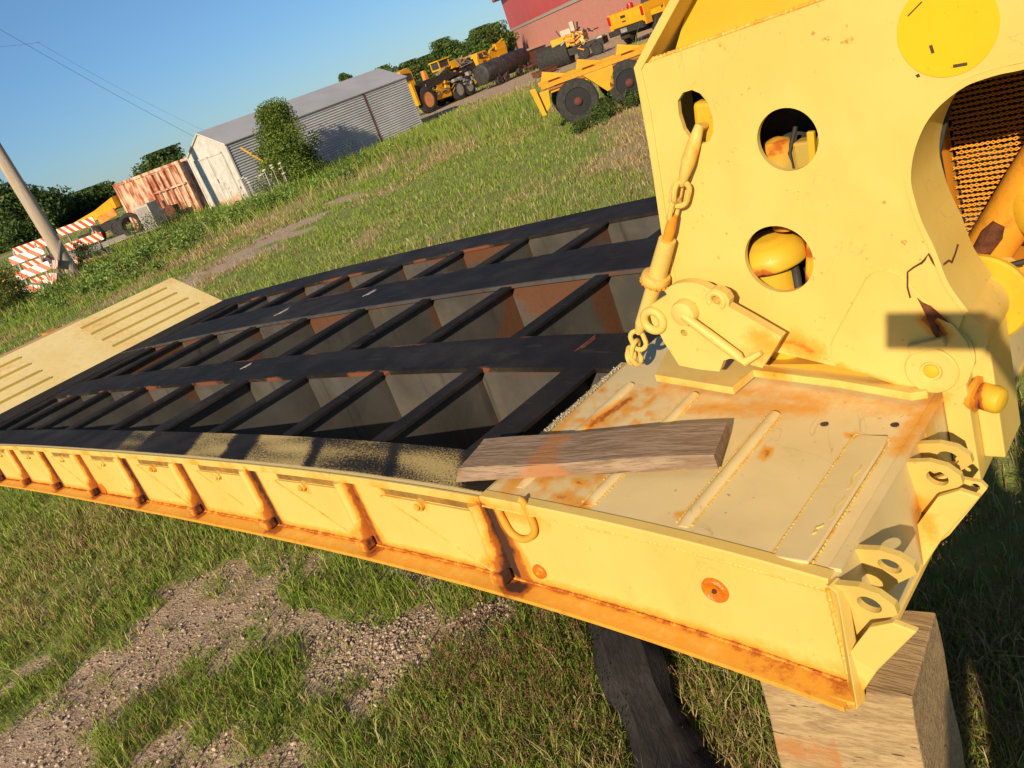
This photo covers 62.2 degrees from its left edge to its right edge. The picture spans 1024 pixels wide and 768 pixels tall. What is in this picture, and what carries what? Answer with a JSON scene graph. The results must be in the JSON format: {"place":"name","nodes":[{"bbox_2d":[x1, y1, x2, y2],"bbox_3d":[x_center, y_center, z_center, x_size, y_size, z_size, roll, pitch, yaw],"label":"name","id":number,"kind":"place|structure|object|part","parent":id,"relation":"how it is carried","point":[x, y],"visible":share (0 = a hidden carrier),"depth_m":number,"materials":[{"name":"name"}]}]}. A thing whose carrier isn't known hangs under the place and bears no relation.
{"place":"outdoors","nodes":[
{"label":"outdoors","id":0,"kind":"place"},
{"bbox_2d":[50,228,153,264],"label":"road","id":1,"kind":"structure","parent":0,"point":[111,241],"depth_m":36.30,"materials":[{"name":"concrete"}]},
{"bbox_2d":[0,555,322,767],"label":"gravel","id":2,"kind":"structure","parent":0,"point":[40,759],"depth_m":4.14,"materials":[{"name":"grey gravel"}]},
{"bbox_2d":[162,719,311,767],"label":"gravel","id":3,"kind":"structure","parent":0,"point":[225,743],"depth_m":3.35,"materials":[{"name":"grey gravel"}]},
{"bbox_2d":[0,0,509,193],"label":"sky","id":4,"kind":"structure","parent":0,"point":[204,64],"materials":[{"name":"blue"}]},
{"bbox_2d":[0,93,655,613],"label":"grass","id":5,"kind":"structure","parent":0,"point":[430,219],"depth_m":13.96,"materials":[{"name":"green plant"}]},
{"bbox_2d":[293,568,522,709],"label":"gravel","id":6,"kind":"structure","parent":0,"point":[367,691],"depth_m":3.63,"materials":[{"name":"grey gravel"}]},
{"bbox_2d":[0,28,1023,767],"bbox_3d":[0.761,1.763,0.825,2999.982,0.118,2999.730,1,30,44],"label":"ground","id":7,"kind":"structure","parent":0,"point":[24,730],"depth_m":4.16,"materials":[{"name":"green plant"}]},
{"bbox_2d":[0,178,26,253],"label":"broadleaf tree","id":8,"kind":"object","parent":7,"relation":"on","point":[1,247],"visible":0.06,"depth_m":83.41,"materials":[{"name":"green plant"}]},
{"bbox_2d":[0,261,27,311],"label":"flowering shrub","id":9,"kind":"object","parent":7,"relation":"on","point":[5,280],"visible":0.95,"depth_m":23.28,"materials":[{"name":"green plant"}]},
{"bbox_2d":[0,271,34,313],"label":"weed clump","id":10,"kind":"object","parent":7,"relation":"on","point":[20,288],"visible":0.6,"depth_m":23.97,"materials":[{"name":"green plant"}]},
{"bbox_2d":[0,182,65,251],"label":"broadleaf tree","id":11,"kind":"object","parent":7,"relation":"on","point":[14,232],"visible":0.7,"depth_m":80.03,"materials":[{"name":"green plant"}]},
{"bbox_2d":[8,243,57,291],"bbox_3d":[-15.039,-3.611,26.651,1.100,1.440,1.300,-21,5,-1],"label":"striped barricade","id":12,"kind":"object","parent":7,"relation":"on","point":[18,259],"visible":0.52,"depth_m":26.61,"materials":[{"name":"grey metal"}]},
{"bbox_2d":[12,238,63,282],"bbox_3d":[-15.360,-3.955,27.712,1.800,1.440,1.300,-9,24,29],"label":"striped barricade","id":13,"kind":"object","parent":7,"relation":"on","point":[27,247],"visible":0.35,"depth_m":27.62,"materials":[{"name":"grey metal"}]},
{"bbox_2d":[0,143,81,280],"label":"utility pole","id":14,"kind":"object","parent":7,"relation":"on","point":[34,211],"visible":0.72,"depth_m":25.65,"materials":[{"name":"grey wood"}]},
{"bbox_2d":[0,29,184,131],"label":"power line","id":15,"kind":"object","parent":14,"relation":"attached to","point":[88,79],"visible":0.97,"depth_m":28.71,"materials":[{"name":"metal"}]},
{"bbox_2d":[20,184,76,229],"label":"broadleaf tree","id":16,"kind":"object","parent":7,"relation":"on","point":[64,199],"visible":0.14,"depth_m":90.17,"materials":[{"name":"green plant"}]},
{"bbox_2d":[55,192,69,226],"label":"broadleaf tree","id":17,"kind":"object","parent":7,"relation":"on","point":[65,222],"visible":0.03,"depth_m":97.28,"materials":[{"name":"green plant"}]},
{"bbox_2d":[65,186,89,222],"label":"broadleaf tree","id":18,"kind":"object","parent":7,"relation":"on","point":[72,218],"visible":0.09,"depth_m":97.54,"materials":[{"name":"green plant"}]},
{"bbox_2d":[68,237,101,269],"bbox_3d":[-14.742,-4.312,28.701,1.622,1.074,1.577,1,30,44],"label":"weed clump","id":19,"kind":"object","parent":7,"relation":"on","point":[84,249],"visible":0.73,"depth_m":28.64,"materials":[{"name":"green plant"}]},
{"bbox_2d":[56,216,118,264],"bbox_3d":[-14.884,-4.937,29.635,1.950,1.475,1.300,-9,24,28],"label":"striped barricade","id":20,"kind":"object","parent":7,"relation":"on","point":[98,237],"visible":0.62,"depth_m":29.44,"materials":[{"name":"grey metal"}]},
{"bbox_2d":[68,180,116,217],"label":"broadleaf tree","id":21,"kind":"object","parent":7,"relation":"on","point":[88,200],"visible":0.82,"depth_m":95.20,"materials":[{"name":"green plant"}]},
{"bbox_2d":[72,195,130,243],"bbox_3d":[-19.157,-7.495,39.465,3.895,1.744,1.140,-8,24,30],"label":"boom machine","id":22,"kind":"object","parent":7,"relation":"on","point":[103,213],"visible":0.56,"depth_m":38.62,"materials":[{"name":"metal"}]},
{"bbox_2d":[118,213,143,235],"bbox_3d":[-15.944,-6.657,35.557,1.034,1.035,0.200,-18,21,6],"label":"loose tyre","id":23,"kind":"object","parent":7,"relation":"on","point":[123,217],"visible":0.69,"depth_m":35.43,"materials":[{"name":"black rubber"}]},
{"bbox_2d":[134,200,164,231],"bbox_3d":[-14.823,-6.885,34.885,0.750,1.100,0.620,-9,24,27],"label":"grey cabinet","id":24,"kind":"object","parent":7,"relation":"on","point":[146,208],"visible":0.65,"depth_m":34.62,"materials":[{"name":"metal"}]},
{"bbox_3d":[-14.926,-6.746,34.640,0.620,0.900,0.020,-9,24,27],"label":"cabinet door","id":25,"kind":"part","parent":24,"relation":"part of","materials":[{"name":"grey metal"}]},
{"bbox_2d":[129,142,185,177],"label":"broadleaf tree","id":26,"kind":"object","parent":7,"relation":"on","point":[163,156],"visible":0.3,"depth_m":71.09,"materials":[{"name":"green plant"}]},
{"bbox_2d":[112,158,207,229],"bbox_3d":[-15.070,-8.782,38.212,4.618,2.210,2.730,-7,25,32],"label":"shipping container","id":27,"kind":"object","parent":7,"relation":"on","point":[175,182],"visible":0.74,"depth_m":36.73,"materials":[{"name":"brown metal"}]},
{"bbox_2d":[124,201,198,238],"bbox_3d":[-12.484,-5.804,30.386,2.547,1.003,1.547,-22,21,-5],"label":"weed clump","id":28,"kind":"object","parent":7,"relation":"on","point":[154,222],"visible":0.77,"depth_m":30.30,"materials":[{"name":"green plant"}]},
{"bbox_2d":[161,200,184,222],"bbox_3d":[-13.625,-6.981,34.159,0.906,1.000,0.620,-7,25,32],"label":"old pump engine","id":29,"kind":"object","parent":7,"relation":"on","point":[166,209],"visible":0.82,"depth_m":34.05,"materials":[{"name":"metal"}]},
{"bbox_2d":[0,131,436,320],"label":"bank weeds","id":30,"kind":"object","parent":7,"relation":"on","point":[175,239],"visible":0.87,"depth_m":23.98,"materials":[{"name":"green plant"}]},
{"bbox_2d":[222,162,286,203],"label":"white wildflowers","id":31,"kind":"object","parent":7,"relation":"on","point":[260,175],"visible":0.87,"depth_m":29.99,"materials":[{"name":"white plant"}]},
{"bbox_2d":[240,147,283,181],"bbox_3d":[-9.019,-7.849,30.823,1.288,1.891,0.191,-10,23,25],"label":"yellow rail","id":32,"kind":"object","parent":7,"relation":"on","point":[248,152],"visible":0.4,"depth_m":30.72,"materials":[{"name":"yellow metal"}]},
{"bbox_2d":[249,166,289,194],"bbox_3d":[-8.544,-7.042,29.830,1.545,0.982,2.580,-22,21,-4],"label":"weed clump","id":33,"kind":"object","parent":7,"relation":"on","point":[262,187],"visible":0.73,"depth_m":30.16,"materials":[{"name":"green plant"}]},
{"bbox_2d":[251,96,326,185],"bbox_3d":[-8.223,-8.660,30.735,2.711,3.243,2.703,-12,22,21],"label":"cedar tree","id":34,"kind":"object","parent":7,"relation":"on","point":[291,154],"visible":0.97,"depth_m":30.25,"materials":[{"name":"green plant"}]},
{"bbox_2d":[186,68,422,208],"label":"metal shed","id":35,"kind":"structure","parent":7,"relation":"on","point":[369,106],"depth_m":34.08,"materials":[{"name":"grey metal"}]},
{"bbox_2d":[193,156,228,208],"bbox_3d":[-11.537,-7.713,32.646,1.060,1.950,0.065,1,30,44],"label":"door","id":36,"kind":"structure","parent":35,"relation":"in","point":[203,166],"depth_m":32.62,"materials":[{"name":"white metal"}]},
{"bbox_2d":[207,151,241,204],"bbox_3d":[-10.745,-7.699,31.882,1.060,1.950,0.065,1,30,44],"label":"door","id":37,"kind":"structure","parent":35,"relation":"in","point":[217,161],"depth_m":31.83,"materials":[{"name":"white metal"}]},
{"bbox_2d":[0,24,650,345],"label":"grass","id":38,"kind":"structure","parent":7,"relation":"on","point":[440,132],"depth_m":24.71,"materials":[{"name":"green plant"}]},
{"bbox_2d":[29,240,60,285],"bbox_3d":[-14.122,-3.721,26.299,1.300,1.440,1.000,4,4,-36],"label":"striped barricade","id":39,"kind":"object","parent":38,"relation":"on","point":[55,265],"visible":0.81,"depth_m":26.03,"materials":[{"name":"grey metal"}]},
{"bbox_2d":[293,138,366,191],"bbox_3d":[-5.900,-7.319,27.942,2.508,1.079,2.780,-13,22,20],"label":"weed clump","id":40,"kind":"object","parent":7,"relation":"on","point":[344,163],"visible":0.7,"depth_m":28.11,"materials":[{"name":"green plant"}]},
{"bbox_2d":[338,72,352,81],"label":"broadleaf tree","id":41,"kind":"object","parent":7,"relation":"on","point":[342,77],"visible":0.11,"depth_m":110.54,"materials":[{"name":"green plant"}]},
{"bbox_2d":[375,63,395,71],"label":"broadleaf tree","id":42,"kind":"object","parent":7,"relation":"on","point":[387,67],"visible":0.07,"depth_m":120.44,"materials":[{"name":"green plant"}]},
{"bbox_2d":[394,57,433,82],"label":"broadleaf tree","id":43,"kind":"object","parent":7,"relation":"on","point":[414,67],"visible":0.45,"depth_m":111.07,"materials":[{"name":"green plant"}]},
{"bbox_2d":[414,53,434,76],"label":"broadleaf tree","id":44,"kind":"object","parent":7,"relation":"on","point":[424,58],"visible":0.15,"depth_m":124.76,"materials":[{"name":"green plant"}]},
{"bbox_2d":[394,68,475,112],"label":"snowplow truck","id":45,"kind":"object","parent":7,"relation":"on","point":[429,95],"visible":0.83,"depth_m":46.44,"materials":[{"name":"metal"}]},
{"bbox_2d":[427,35,460,76],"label":"broadleaf tree","id":46,"kind":"object","parent":7,"relation":"on","point":[446,47],"visible":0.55,"depth_m":120.06,"materials":[{"name":"green plant"}]},
{"bbox_2d":[420,53,477,86],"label":"road grader","id":47,"kind":"object","parent":7,"relation":"on","point":[440,66],"visible":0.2,"depth_m":54.49,"materials":[{"name":"metal"}]},
{"bbox_2d":[456,38,477,57],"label":"broadleaf tree","id":48,"kind":"object","parent":7,"relation":"on","point":[464,49],"visible":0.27,"depth_m":119.28,"materials":[{"name":"green plant"}]},
{"bbox_2d":[459,38,507,71],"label":"crew truck","id":49,"kind":"object","parent":7,"relation":"on","point":[498,48],"visible":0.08,"depth_m":58.62,"materials":[{"name":"yellow metal"}]},
{"bbox_2d":[467,23,509,54],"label":"broadleaf tree","id":50,"kind":"object","parent":7,"relation":"on","point":[482,37],"visible":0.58,"depth_m":114.49,"materials":[{"name":"green plant"}]},
{"bbox_2d":[473,48,531,84],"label":"tank trailer","id":51,"kind":"object","parent":7,"relation":"on","point":[499,70],"visible":1,"depth_m":48.19,"materials":[{"name":"metal"}]},
{"bbox_2d":[489,20,519,52],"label":"broadleaf tree","id":52,"kind":"object","parent":7,"relation":"on","point":[509,35],"visible":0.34,"depth_m":119.53,"materials":[{"name":"green plant"}]},
{"bbox_2d":[0,370,1023,767],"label":"grass","id":53,"kind":"structure","parent":7,"relation":"on","point":[954,630],"depth_m":3.29,"materials":[{"name":"green plant"}]},
{"bbox_2d":[524,44,545,69],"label":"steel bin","id":54,"kind":"object","parent":7,"relation":"on","point":[532,52],"visible":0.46,"depth_m":53.40,"materials":[{"name":"brown metal"}]},
{"bbox_2d":[531,64,556,77],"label":"flat steel tray","id":55,"kind":"object","parent":7,"relation":"on","point":[547,69],"visible":0.81,"depth_m":41.05,"materials":[{"name":"brown metal"}]},
{"bbox_2d":[74,396,1023,767],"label":"seed heads","id":56,"kind":"object","parent":7,"relation":"on","point":[540,648],"visible":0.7,"depth_m":3.04,"materials":[{"name":"brown plant"}]},
{"bbox_2d":[492,0,640,48],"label":"red building","id":57,"kind":"structure","parent":7,"relation":"on","point":[533,23],"depth_m":95.63,"materials":[{"name":"metal"}]},
{"bbox_2d":[535,21,608,69],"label":"drum roller","id":58,"kind":"object","parent":7,"relation":"on","point":[561,51],"visible":0.99,"depth_m":41.75,"materials":[{"name":"grey metal"}]},
{"bbox_2d":[529,43,645,122],"bbox_3d":[2.363,-6.793,18.635,3.972,1.205,2.120,-18,21,6],"label":"axle cart","id":59,"kind":"object","parent":7,"relation":"on","point":[575,96],"visible":0.84,"depth_m":17.91,"materials":[{"name":"yellow metal"}]},
{"bbox_2d":[569,113,611,135],"bbox_3d":[1.462,-5.179,16.915,0.914,0.363,0.677,-24,21,-9],"label":"weed clump","id":60,"kind":"object","parent":7,"relation":"on","point":[581,125],"visible":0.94,"depth_m":16.78,"materials":[{"name":"green plant"}]},
{"bbox_2d":[584,93,623,121],"bbox_3d":[1.908,-5.761,17.684,1.081,0.539,0.772,1,30,44],"label":"weed clump","id":61,"kind":"object","parent":7,"relation":"on","point":[607,107],"visible":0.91,"depth_m":17.55,"materials":[{"name":"green plant"}]},
{"bbox_2d":[622,88,640,108],"bbox_3d":[2.499,-6.024,17.840,0.897,0.501,0.938,1,30,44],"label":"weed clump","id":62,"kind":"object","parent":7,"relation":"on","point":[632,100],"visible":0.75,"depth_m":17.68,"materials":[{"name":"green plant"}]},
{"bbox_2d":[607,0,668,43],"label":"pickup truck","id":63,"kind":"object","parent":7,"relation":"on","point":[644,14],"visible":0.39,"depth_m":39.03,"materials":[{"name":"metal"}]},
{"bbox_2d":[621,2,633,10],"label":"traffic cones","id":64,"kind":"object","parent":63,"relation":"on","point":[629,5],"visible":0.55,"depth_m":39.17,"materials":[{"name":"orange plastic"}]},
{"bbox_2d":[588,623,716,767],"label":"rotten timber","id":65,"kind":"object","parent":7,"relation":"on","point":[634,674],"visible":0.77,"depth_m":2.75,"materials":[{"name":"black wood"}]},
{"bbox_2d":[760,610,964,767],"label":"timber block","id":66,"kind":"object","parent":7,"relation":"on","point":[903,715],"depth_m":1.79,"materials":[{"name":"beige wood"}]},
{"bbox_2d":[0,0,1023,711],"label":"lowboy trailer","id":67,"kind":"object","parent":66,"relation":"on","point":[834,328],"visible":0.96,"depth_m":2.17,"materials":[{"name":"beige paint"}]},
{"bbox_2d":[456,422,729,481],"bbox_3d":[0.190,0.177,2.214,0.722,0.042,0.168,-6,25,28],"label":"wood plank","id":68,"kind":"object","parent":67,"relation":"on","point":[691,446],"visible":1,"depth_m":2.16,"materials":[{"name":"brown wood"}]},
{"bbox_2d":[625,121,708,366],"bbox_3d":[0.399,-0.340,2.317,0.432,0.655,0.086,-3,27,39],"label":"chain binder","id":69,"kind":"object","parent":67,"relation":"hanging from","point":[655,278],"visible":0.98,"depth_m":2.27,"materials":[{"name":"beige paint"}]}
]}

